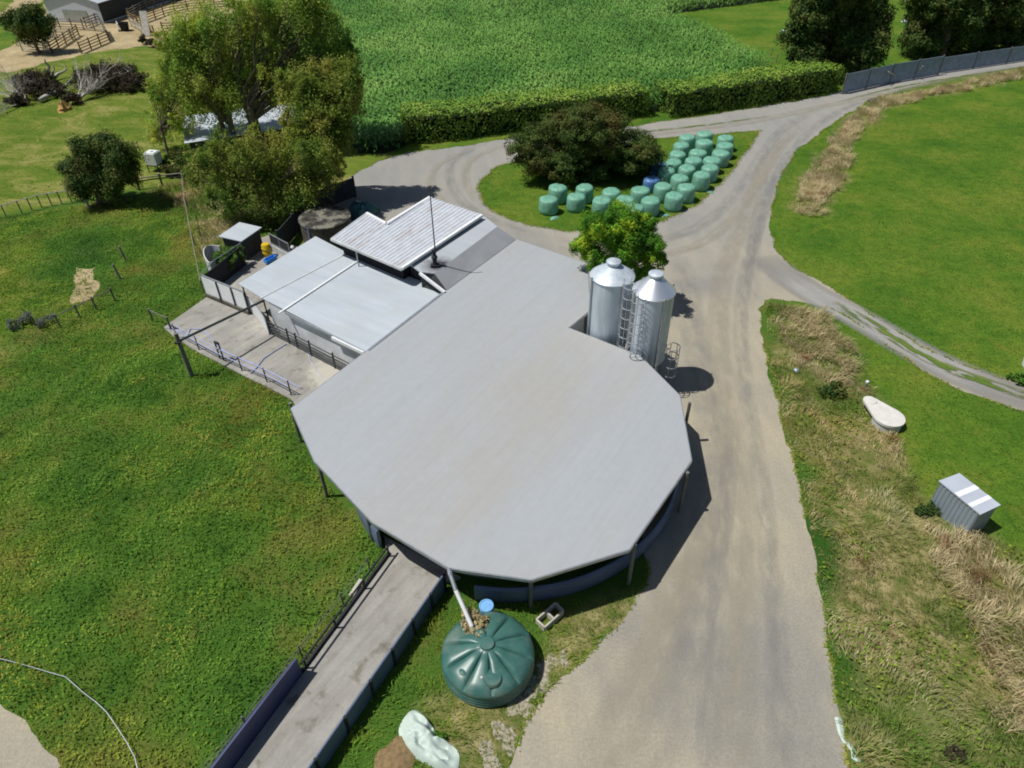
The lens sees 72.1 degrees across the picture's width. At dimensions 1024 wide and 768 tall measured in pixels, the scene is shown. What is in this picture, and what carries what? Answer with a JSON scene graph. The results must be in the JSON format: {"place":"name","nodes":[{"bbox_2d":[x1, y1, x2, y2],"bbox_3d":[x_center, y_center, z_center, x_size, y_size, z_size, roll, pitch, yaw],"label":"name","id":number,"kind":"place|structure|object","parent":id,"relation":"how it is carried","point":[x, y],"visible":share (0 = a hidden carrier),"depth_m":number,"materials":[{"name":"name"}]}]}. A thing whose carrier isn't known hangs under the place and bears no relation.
{"place":"outdoors","nodes":[
{"label":"outdoors","id":0,"kind":"place"},
{"bbox_2d":[0,2,45,50],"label":"track verge","id":1,"kind":"structure","parent":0,"point":[7,38],"depth_m":102.10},
{"bbox_2d":[153,179,322,263],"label":"dry grass","id":2,"kind":"structure","parent":0,"point":[195,210],"depth_m":55.57,"materials":[{"name":"plant"}]},
{"bbox_2d":[349,200,379,219],"bbox_3d":[-12.069,-13.986,55.982,2.325,1.008,2.301,21,44,24],"label":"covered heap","id":3,"kind":"object","parent":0,"point":[357,209],"visible":0.88,"depth_m":55.53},
{"bbox_2d":[0,0,1023,767],"bbox_3d":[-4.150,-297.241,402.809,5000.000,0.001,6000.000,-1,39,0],"label":"ground","id":4,"kind":"structure","parent":0,"point":[758,26],"depth_m":35.25,"materials":[{"name":"plant"}]},
{"bbox_2d":[0,66,38,112],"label":"dead tree","id":5,"kind":"object","parent":4,"relation":"on","point":[16,99],"visible":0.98,"depth_m":77.58,"materials":[{"name":"wood"}]},
{"bbox_2d":[0,705,59,767],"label":"gravel patch","id":6,"kind":"object","parent":4,"relation":"on","point":[21,746],"visible":1,"depth_m":24.38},
{"bbox_2d":[6,311,54,329],"bbox_3d":[-30.381,-3.975,44.258,2.734,0.834,1.570,-1,39,0],"label":"bush","id":7,"kind":"object","parent":4,"relation":"on","point":[26,316],"visible":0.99,"depth_m":44.17,"materials":[{"name":"grey plant"}]},
{"bbox_2d":[9,66,65,100],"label":"brush heap","id":8,"kind":"object","parent":4,"relation":"on","point":[45,82],"visible":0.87,"depth_m":80.45,"materials":[{"name":"brown plant"}]},
{"bbox_2d":[70,268,99,303],"bbox_3d":[-29.306,-6.934,48.437,1.893,0.001,5.351,-14,41,-15],"label":"bare patch","id":9,"kind":"object","parent":4,"relation":"on","point":[94,284],"visible":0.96,"depth_m":48.20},
{"bbox_2d":[60,49,137,103],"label":"dead tree","id":10,"kind":"object","parent":4,"relation":"on","point":[70,96],"visible":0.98,"depth_m":79.16,"materials":[{"name":"wood"}]},
{"bbox_2d":[54,128,148,205],"bbox_3d":[-32.496,-17.376,56.604,7.544,6.018,4.819,-1,39,0],"label":"round tree","id":11,"kind":"object","parent":4,"relation":"on","point":[102,165],"visible":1,"depth_m":55.46,"materials":[{"name":"green plant"}]},
{"bbox_2d":[66,57,151,94],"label":"brush heap","id":12,"kind":"object","parent":4,"relation":"on","point":[127,80],"visible":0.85,"depth_m":81.83,"materials":[{"name":"brown plant"}]},
{"bbox_2d":[0,0,250,72],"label":"sand yard","id":13,"kind":"structure","parent":4,"relation":"on","point":[14,56],"depth_m":100.07,"materials":[{"name":"sand"}]},
{"bbox_2d":[0,0,57,53],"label":"round tree","id":14,"kind":"object","parent":13,"relation":"on","point":[33,24],"visible":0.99,"depth_m":92.28,"materials":[{"name":"green plant"}]},
{"bbox_2d":[47,24,79,53],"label":"rail fence","id":15,"kind":"object","parent":13,"relation":"on","point":[57,44],"visible":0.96,"depth_m":97.90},
{"bbox_2d":[55,17,110,41],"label":"rail fence","id":16,"kind":"object","parent":13,"relation":"on","point":[93,26],"visible":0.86,"depth_m":104.57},
{"bbox_2d":[40,0,172,23],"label":"white shed","id":17,"kind":"structure","parent":13,"relation":"on","point":[106,11],"depth_m":108.61,"materials":[{"name":"metal"}]},
{"bbox_2d":[62,9,87,20],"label":"door","id":18,"kind":"structure","parent":17,"relation":"in","point":[72,14],"depth_m":108.55,"materials":[{"name":"metal"}]},
{"bbox_2d":[134,0,253,24],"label":"rail fence","id":19,"kind":"object","parent":13,"relation":"on","point":[161,6],"visible":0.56,"depth_m":112.57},
{"bbox_2d":[0,51,266,209],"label":"paddock grass","id":20,"kind":"structure","parent":4,"relation":"on","point":[75,137],"depth_m":71.79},
{"bbox_2d":[143,149,162,172],"bbox_3d":[-32.062,-20.026,63.072,1.100,1.810,1.055,7,40,9],"label":"liquid tank","id":21,"kind":"object","parent":4,"relation":"on","point":[154,157],"visible":0.92,"depth_m":62.65,"materials":[{"name":"white plastic"}]},
{"bbox_2d":[160,151,187,175],"bbox_3d":[-30.452,-19.767,63.264,2.780,1.204,5.040,-27,46,-28],"label":"bush","id":22,"kind":"object","parent":4,"relation":"on","point":[166,168],"visible":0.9,"depth_m":63.23,"materials":[{"name":"green plant"}]},
{"bbox_2d":[139,57,209,153],"bbox_3d":[-30.600,-25.315,63.932,8.210,8.897,4.603,-1,39,0],"label":"willow tree","id":23,"kind":"object","parent":4,"relation":"on","point":[170,116],"visible":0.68,"depth_m":63.63,"materials":[{"name":"green plant"}]},
{"bbox_2d":[174,332,194,377],"bbox_3d":[-18.368,-1.601,39.380,0.340,3.000,0.340,-1,39,0],"label":"yard pole","id":24,"kind":"object","parent":4,"relation":"on","point":[178,341],"visible":1,"depth_m":39.28,"materials":[{"name":"metal"}]},
{"bbox_2d":[180,300,264,340],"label":"overhead beam","id":25,"kind":"structure","parent":24,"relation":"attached to","point":[220,321],"depth_m":40.51,"materials":[{"name":"grey metal"}]},
{"bbox_2d":[0,186,384,767],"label":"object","id":26,"kind":"object","parent":4,"relation":"on","point":[10,607],"visible":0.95,"depth_m":33.23,"materials":[{"name":"green plant"}]},
{"bbox_2d":[0,658,137,767],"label":"cable","id":27,"kind":"object","parent":26,"relation":"on","point":[89,697],"visible":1,"depth_m":25.48,"materials":[{"name":"metal"}]},
{"bbox_2d":[203,245,221,270],"bbox_3d":[-20.997,-8.544,49.253,1.063,1.300,2.552,-5,40,-6],"label":"curved screen","id":28,"kind":"object","parent":4,"relation":"on","point":[209,251],"visible":0.6,"depth_m":49.80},
{"bbox_2d":[150,0,279,134],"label":"willow tree","id":29,"kind":"object","parent":4,"relation":"on","point":[194,33],"visible":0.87,"depth_m":60.99,"materials":[{"name":"green plant"}]},
{"bbox_2d":[183,105,289,156],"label":"calf shed","id":30,"kind":"structure","parent":4,"relation":"on","point":[194,140],"depth_m":66.45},
{"bbox_2d":[218,222,261,259],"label":"tank store","id":31,"kind":"structure","parent":4,"relation":"on","point":[247,237],"depth_m":50.39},
{"bbox_2d":[164,235,345,403],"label":"concrete yard","id":32,"kind":"structure","parent":4,"relation":"on","point":[244,336],"depth_m":42.68,"materials":[{"name":"concrete"}]},
{"bbox_2d":[200,243,245,274],"bbox_3d":[-19.757,-7.888,47.996,0.405,1.650,4.494,10,41,13],"label":"pipe fence","id":33,"kind":"object","parent":32,"relation":"on","point":[220,256],"visible":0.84,"depth_m":47.53,"materials":[{"name":"metal"}]},
{"bbox_2d":[204,247,245,282],"bbox_3d":[-19.569,-7.784,48.063,0.050,1.450,4.175,11,41,14],"label":"screen panel","id":34,"kind":"object","parent":33,"relation":"attached to","point":[222,271],"visible":0.79,"depth_m":48.09,"materials":[{"name":"rubber"}]},
{"bbox_2d":[201,275,250,314],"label":"yard wall","id":35,"kind":"structure","parent":32,"relation":"on","point":[225,294],"depth_m":45.39,"materials":[{"name":"metal"}]},
{"bbox_2d":[247,296,269,333],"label":"yard gate","id":36,"kind":"structure","parent":35,"relation":"attached to","point":[257,312],"depth_m":43.83,"materials":[{"name":"white paint"}]},
{"bbox_2d":[212,245,245,269],"bbox_3d":[-19.603,-8.913,49.065,2.086,1.223,2.256,23,45,26],"label":"bush","id":37,"kind":"object","parent":32,"relation":"on","point":[219,253],"visible":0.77,"depth_m":48.87,"materials":[{"name":"green plant"}]},
{"bbox_2d":[172,323,291,394],"bbox_3d":[-16.374,-1.499,40.643,10.123,1.000,0.215,22,45,26],"label":"pipe fence","id":38,"kind":"object","parent":32,"relation":"on","point":[240,364],"visible":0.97,"depth_m":40.12,"materials":[{"name":"metal"}]},
{"bbox_2d":[268,233,289,255],"bbox_3d":[-16.613,-9.815,50.475,2.384,1.475,0.120,29,48,31],"label":"panel","id":39,"kind":"object","parent":32,"relation":"on","point":[280,247],"visible":0.78,"depth_m":50.48,"materials":[{"name":"metal"}]},
{"bbox_2d":[305,359,339,388],"bbox_3d":[-11.392,-0.461,40.070,8.388,0.001,3.168,27,47,29],"label":"worn concrete","id":40,"kind":"object","parent":32,"relation":"on","point":[327,371],"visible":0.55,"depth_m":40.30,"materials":[{"name":"beige"}]},
{"bbox_2d":[265,318,348,369],"bbox_3d":[-11.808,-2.097,41.218,7.930,1.100,0.158,25,46,28],"label":"pipe fence","id":41,"kind":"object","parent":40,"relation":"on","point":[310,350],"visible":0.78,"depth_m":41.36,"materials":[{"name":"metal"}]},
{"bbox_2d":[180,120,346,229],"bbox_3d":[-18.689,-15.752,52.720,12.626,8.076,5.062,-1,39,0],"label":"willow tree","id":42,"kind":"object","parent":4,"relation":"on","point":[293,183],"visible":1,"depth_m":52.02,"materials":[{"name":"green plant"}]},
{"bbox_2d":[201,556,369,767],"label":"wire fence","id":43,"kind":"object","parent":4,"relation":"on","point":[341,599],"visible":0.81,"depth_m":26.08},
{"bbox_2d":[221,0,361,156],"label":"willow tree","id":44,"kind":"object","parent":4,"relation":"on","point":[312,19],"visible":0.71,"depth_m":60.15,"materials":[{"name":"green plant"}]},
{"bbox_2d":[275,176,356,243],"bbox_3d":[-15.527,-13.445,54.739,1.403,1.820,10.351,14,42,17],"label":"board fence","id":45,"kind":"object","parent":4,"relation":"on","point":[288,230],"visible":0.59,"depth_m":56.35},
{"bbox_2d":[271,50,368,184],"bbox_3d":[-14.525,-19.730,54.860,7.186,11.415,6.720,-1,39,0],"label":"willow tree","id":46,"kind":"object","parent":4,"relation":"on","point":[329,103],"visible":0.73,"depth_m":52.37,"materials":[{"name":"green plant"}]},
{"bbox_2d":[298,206,350,248],"bbox_3d":[-13.763,-11.572,52.278,3.800,2.000,3.800,-1,39,0],"label":"concrete tank","id":47,"kind":"object","parent":4,"relation":"on","point":[326,223],"visible":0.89,"depth_m":51.20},
{"bbox_2d":[238,236,439,364],"bbox_3d":[-10.866,-4.995,43.891,12.637,2.380,7.643,26,46,29],"label":"lean to shed","id":48,"kind":"object","parent":4,"relation":"on","point":[325,295],"visible":0.78,"depth_m":42.51,"materials":[{"name":"white paint"}]},
{"bbox_2d":[234,536,460,767],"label":"concrete race","id":49,"kind":"object","parent":4,"relation":"on","point":[307,715],"visible":0.89,"depth_m":26.50,"materials":[{"name":"concrete"}]},
{"bbox_2d":[209,658,302,767],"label":"race screen","id":50,"kind":"object","parent":49,"relation":"on","point":[232,752],"visible":1,"depth_m":24.32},
{"bbox_2d":[300,544,389,673],"bbox_3d":[-6.527,8.866,28.179,0.172,0.870,6.001,16,42,20],"label":"race rail","id":51,"kind":"object","parent":49,"relation":"on","point":[304,667],"visible":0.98,"depth_m":27.84,"materials":[{"name":"metal"}]},
{"bbox_2d":[307,573,446,767],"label":"race wall","id":52,"kind":"structure","parent":4,"relation":"on","point":[335,738],"depth_m":25.53,"materials":[{"name":"concrete"}]},
{"bbox_2d":[374,735,415,767],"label":"soil heap","id":53,"kind":"object","parent":4,"relation":"on","point":[396,752],"visible":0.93,"depth_m":23.88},
{"bbox_2d":[399,710,459,767],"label":"tarpaulin","id":54,"kind":"object","parent":4,"relation":"on","point":[424,743],"visible":1,"depth_m":24.09,"materials":[{"name":"plastic"}]},
{"bbox_2d":[332,586,640,767],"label":"grass tufts","id":55,"kind":"object","parent":4,"relation":"on","point":[429,682],"visible":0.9,"depth_m":26.01,"materials":[{"name":"green plant"}]},
{"bbox_2d":[441,611,534,707],"bbox_3d":[-0.898,10.002,26.111,3.470,1.470,3.470,-1,39,0],"label":"water tank","id":56,"kind":"object","parent":4,"relation":"on","point":[492,666],"visible":0.97,"depth_m":25.45,"materials":[{"name":"plastic"}]},
{"bbox_2d":[460,606,490,636],"bbox_3d":[-1.367,9.001,26.565,1.200,0.668,1.430,-1,39,0],"label":"bush","id":57,"kind":"object","parent":56,"relation":"on","point":[481,620],"visible":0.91,"depth_m":26.49,"materials":[{"name":"brown plant"}]},
{"bbox_2d":[288,239,691,607],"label":"milking shed","id":58,"kind":"structure","parent":4,"relation":"on","point":[500,415],"depth_m":32.37,"materials":[{"name":"metal"}]},
{"bbox_2d":[447,568,473,628],"bbox_3d":[-1.968,8.109,26.546,0.259,1.655,1.988,-19,43,-21],"label":"downpipe","id":59,"kind":"object","parent":58,"relation":"attached to","point":[459,598],"visible":1,"depth_m":26.39,"materials":[{"name":"metal"}]},
{"bbox_2d":[478,739,501,767],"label":"stony patch","id":60,"kind":"object","parent":4,"relation":"on","point":[490,758],"visible":1,"depth_m":24.00,"materials":[{"name":"stone"}]},
{"bbox_2d":[491,721,516,755],"bbox_3d":[-0.276,12.296,24.442,0.925,0.001,1.230,-1,39,0],"label":"stony patch","id":61,"kind":"object","parent":4,"relation":"on","point":[500,734],"visible":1,"depth_m":24.51,"materials":[{"name":"stone"}]},
{"bbox_2d":[506,694,535,723],"bbox_3d":[0.358,11.601,25.282,1.062,0.001,0.938,11,41,15],"label":"stony patch","id":62,"kind":"object","parent":4,"relation":"on","point":[521,703],"visible":0.97,"depth_m":25.27,"materials":[{"name":"stone"}]},
{"bbox_2d":[398,77,652,143],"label":"hedge","id":63,"kind":"object","parent":4,"relation":"on","point":[456,121],"visible":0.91,"depth_m":69.40,"materials":[{"name":"green plant"}]},
{"bbox_2d":[524,675,551,698],"bbox_3d":[0.876,11.154,25.821,0.833,0.001,1.033,24,45,27],"label":"stony patch","id":64,"kind":"object","parent":4,"relation":"on","point":[540,681],"visible":0.95,"depth_m":25.87,"materials":[{"name":"stone"}]},
{"bbox_2d":[536,653,556,679],"bbox_3d":[1.268,10.609,26.481,0.675,0.001,1.168,20,44,24],"label":"stony patch","id":65,"kind":"object","parent":4,"relation":"on","point":[543,666],"visible":1,"depth_m":26.49,"materials":[{"name":"stone"}]},
{"bbox_2d":[536,602,563,630],"bbox_3d":[1.512,9.224,27.917,1.157,0.306,0.532,-31,48,-32],"label":"crate frame","id":66,"kind":"object","parent":4,"relation":"on","point":[548,610],"visible":1,"depth_m":27.86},
{"bbox_2d":[341,68,1023,767],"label":"turf edge","id":67,"kind":"object","parent":4,"relation":"on","point":[643,586],"visible":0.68,"depth_m":39.04,"materials":[{"name":"plant"}]},
{"bbox_2d":[652,57,846,117],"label":"hedge","id":68,"kind":"object","parent":4,"relation":"on","point":[721,93],"visible":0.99,"depth_m":74.75,"materials":[{"name":"green plant"}]},
{"bbox_2d":[816,380,846,398],"bbox_3d":[17.387,0.249,38.256,1.603,0.849,1.309,-1,39,0],"label":"bush","id":69,"kind":"object","parent":4,"relation":"on","point":[834,389],"visible":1,"depth_m":38.11,"materials":[{"name":"green plant"}]},
{"bbox_2d":[774,0,898,78],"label":"conifer tree","id":70,"kind":"object","parent":4,"relation":"on","point":[853,36],"visible":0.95,"depth_m":78.40,"materials":[{"name":"green plant"}]},
{"bbox_2d":[835,717,860,761],"bbox_3d":[11.521,12.225,24.261,0.343,0.095,1.526,-4,39,-4],"label":"plastic strip","id":71,"kind":"object","parent":4,"relation":"on","point":[839,726],"visible":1,"depth_m":24.35,"materials":[{"name":"plastic"}]},
{"bbox_2d":[863,396,905,432],"bbox_3d":[19.425,1.579,36.768,1.583,0.570,2.414,-1,39,0],"label":"septic tank","id":72,"kind":"object","parent":4,"relation":"on","point":[886,417],"visible":0.99,"depth_m":36.35,"materials":[{"name":"plastic"}]},
{"bbox_2d":[764,299,1023,767],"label":"dry grass","id":73,"kind":"structure","parent":4,"relation":"on","point":[856,622],"depth_m":28.80,"materials":[{"name":"plant"}]},
{"bbox_2d":[765,66,1023,743],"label":"straw grass","id":74,"kind":"structure","parent":4,"relation":"on","point":[822,182],"depth_m":38.97,"materials":[{"name":"plant"}]},
{"bbox_2d":[767,301,1023,767],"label":"verge weeds","id":75,"kind":"object","parent":4,"relation":"on","point":[915,685],"visible":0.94,"depth_m":27.05,"materials":[{"name":"green plant"}]},
{"bbox_2d":[914,500,940,517],"bbox_3d":[18.781,5.651,31.842,1.262,0.593,0.715,-7,40,-7],"label":"bush","id":76,"kind":"object","parent":4,"relation":"on","point":[930,508],"visible":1,"depth_m":31.75,"materials":[{"name":"green plant"}]},
{"bbox_2d":[896,0,995,58],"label":"conifer tree","id":77,"kind":"object","parent":4,"relation":"on","point":[938,28],"visible":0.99,"depth_m":86.23,"materials":[{"name":"green plant"}]},
{"bbox_2d":[943,743,967,762],"bbox_3d":[14.959,12.401,23.728,0.884,0.498,0.695,-1,39,0],"label":"bush","id":78,"kind":"object","parent":4,"relation":"on","point":[961,754],"visible":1,"depth_m":23.64,"materials":[{"name":"brown plant"}]},
{"bbox_2d":[931,473,1000,534],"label":"garden shed","id":79,"kind":"structure","parent":4,"relation":"on","point":[958,499],"depth_m":30.85,"materials":[{"name":"metal"}]},
{"bbox_2d":[971,0,1023,51],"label":"conifer tree","id":80,"kind":"object","parent":4,"relation":"on","point":[1005,26],"visible":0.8,"depth_m":87.18,"materials":[{"name":"green plant"}]},
{"bbox_2d":[283,0,773,152],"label":"crop soil","id":81,"kind":"structure","parent":0,"point":[381,149],"depth_m":95.22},
{"bbox_2d":[274,0,774,151],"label":"maize crop","id":82,"kind":"object","parent":81,"relation":"on","point":[615,50],"visible":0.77,"depth_m":88.59,"materials":[{"name":"green plant"}]},
{"bbox_2d":[478,131,757,230],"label":"grass island","id":83,"kind":"structure","parent":0,"point":[491,192],"depth_m":59.78,"materials":[{"name":"plant"}]},
{"bbox_2d":[538,195,557,215],"bbox_3d":[2.893,-14.192,55.780,1.612,1.239,1.529,11,41,15],"label":"hay bale","id":84,"kind":"object","parent":83,"relation":"on","point":[548,205],"visible":1,"depth_m":55.31},
{"bbox_2d":[548,183,567,204],"bbox_3d":[3.716,-15.482,57.255,1.521,1.350,1.610,-24,45,-26],"label":"hay bale","id":85,"kind":"object","parent":83,"relation":"on","point":[559,191],"visible":0.78,"depth_m":56.70},
{"bbox_2d":[566,193,585,212],"bbox_3d":[5.114,-14.478,56.090,1.584,1.242,1.521,-9,40,-10],"label":"hay bale","id":86,"kind":"object","parent":83,"relation":"on","point":[575,202],"visible":0.98,"depth_m":55.63},
{"bbox_2d":[575,183,593,203],"bbox_3d":[5.885,-15.508,57.283,1.486,1.307,1.492,-13,41,-14],"label":"hay bale","id":87,"kind":"object","parent":83,"relation":"on","point":[586,190],"visible":0.75,"depth_m":56.76},
{"bbox_2d":[504,98,669,184],"bbox_3d":[6.241,-21.001,59.931,14.053,6.635,8.626,-1,39,0],"label":"spreading tree","id":88,"kind":"object","parent":83,"relation":"on","point":[590,138],"visible":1,"depth_m":58.43,"materials":[{"name":"green plant"}]},
{"bbox_2d":[592,195,610,215],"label":"hay bale","id":89,"kind":"object","parent":83,"relation":"on","point":[601,203],"visible":0.76,"depth_m":54.98},
{"bbox_2d":[630,186,649,203],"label":"hay bale","id":90,"kind":"object","parent":83,"relation":"on","point":[638,193],"visible":0.71,"depth_m":56.37},
{"bbox_2d":[640,196,659,216],"bbox_3d":[10.834,-13.970,55.327,1.546,1.298,1.553,-16,42,-18],"label":"hay bale","id":91,"kind":"object","parent":83,"relation":"on","point":[651,204],"visible":0.81,"depth_m":54.77},
{"bbox_2d":[653,182,671,202],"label":"hay bale","id":92,"kind":"object","parent":83,"relation":"on","point":[661,190],"visible":0.72,"depth_m":56.79},
{"bbox_2d":[657,167,674,183],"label":"hay bale","id":93,"kind":"object","parent":83,"relation":"on","point":[664,174],"visible":0.65,"depth_m":59.25},
{"bbox_2d":[664,191,683,211],"bbox_3d":[12.868,-14.525,56.005,1.517,1.255,1.513,-29,47,-30],"label":"hay bale","id":94,"kind":"object","parent":83,"relation":"on","point":[673,201],"visible":1,"depth_m":55.54},
{"bbox_2d":[670,174,688,190],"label":"hay bale","id":95,"kind":"object","parent":83,"relation":"on","point":[676,180],"visible":0.62,"depth_m":58.05},
{"bbox_2d":[676,183,695,203],"bbox_3d":[14.110,-15.509,57.152,1.569,1.298,1.507,-20,43,-22],"label":"hay bale","id":96,"kind":"object","parent":83,"relation":"on","point":[687,190],"visible":0.81,"depth_m":56.64},
{"bbox_2d":[678,164,695,182],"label":"hay bale","id":97,"kind":"object","parent":83,"relation":"on","point":[689,170],"visible":0.61,"depth_m":59.49},
{"bbox_2d":[691,170,710,191],"bbox_3d":[15.802,-16.990,58.883,1.518,1.361,1.600,4,40,6],"label":"hay bale","id":98,"kind":"object","parent":83,"relation":"on","point":[700,182],"visible":0.91,"depth_m":58.39},
{"bbox_2d":[695,139,712,155],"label":"hay bale","id":99,"kind":"object","parent":83,"relation":"on","point":[706,145],"visible":0.78,"depth_m":64.13},
{"bbox_2d":[701,164,718,182],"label":"hay bale","id":100,"kind":"object","parent":83,"relation":"on","point":[712,169],"visible":0.73,"depth_m":59.68},
{"bbox_2d":[711,149,729,167],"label":"hay bale","id":101,"kind":"object","parent":83,"relation":"on","point":[723,155],"visible":0.72,"depth_m":62.17},
{"bbox_2d":[333,60,1023,767],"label":"gravel road","id":102,"kind":"structure","parent":0,"point":[711,650],"depth_m":31.03,"materials":[{"name":"gravel"}]},
{"bbox_2d":[330,196,515,292],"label":"annex building","id":103,"kind":"structure","parent":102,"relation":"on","point":[401,245],"depth_m":45.48,"materials":[{"name":"white paint"}]},
{"bbox_2d":[587,257,637,348],"bbox_3d":[5.294,-3.528,38.221,2.360,6.940,3.035,-1,39,0],"label":"feed silo","id":104,"kind":"object","parent":102,"relation":"on","point":[612,279],"visible":0.86,"depth_m":36.85,"materials":[{"name":"metal"}]},
{"bbox_2d":[568,197,668,301],"bbox_3d":[6.474,-7.788,43.107,6.138,7.366,3.616,-1,39,0],"label":"tree","id":105,"kind":"object","parent":102,"relation":"on","point":[628,238],"visible":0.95,"depth_m":41.60,"materials":[{"name":"green plant"}]},
{"bbox_2d":[626,269,675,373],"bbox_3d":[7.112,-2.682,37.053,2.451,7.070,2.774,-1,39,0],"label":"feed silo","id":106,"kind":"object","parent":102,"relation":"on","point":[653,294],"visible":0.91,"depth_m":35.67,"materials":[{"name":"metal"}]},
{"bbox_2d":[656,342,680,379],"bbox_3d":[8.214,-1.398,38.679,0.759,3.058,2.734,-11,40,-12],"label":"caged ladder","id":107,"kind":"object","parent":106,"relation":"attached to","point":[670,360],"visible":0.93,"depth_m":37.59,"materials":[{"name":"metal"}]},
{"bbox_2d":[841,55,944,93],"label":"windbreak fence","id":108,"kind":"object","parent":102,"relation":"on","point":[865,79],"visible":1,"depth_m":80.25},
{"bbox_2d":[766,264,1023,403],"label":"wheel track","id":109,"kind":"structure","parent":102,"relation":"on","point":[803,287],"depth_m":42.81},
{"bbox_2d":[844,308,1023,397],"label":"grass strip","id":110,"kind":"object","parent":102,"relation":"on","point":[976,378],"depth_m":40.49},
{"bbox_2d":[939,46,1023,72],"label":"windbreak fence","id":111,"kind":"object","parent":102,"relation":"on","point":[980,59],"visible":1,"depth_m":84.85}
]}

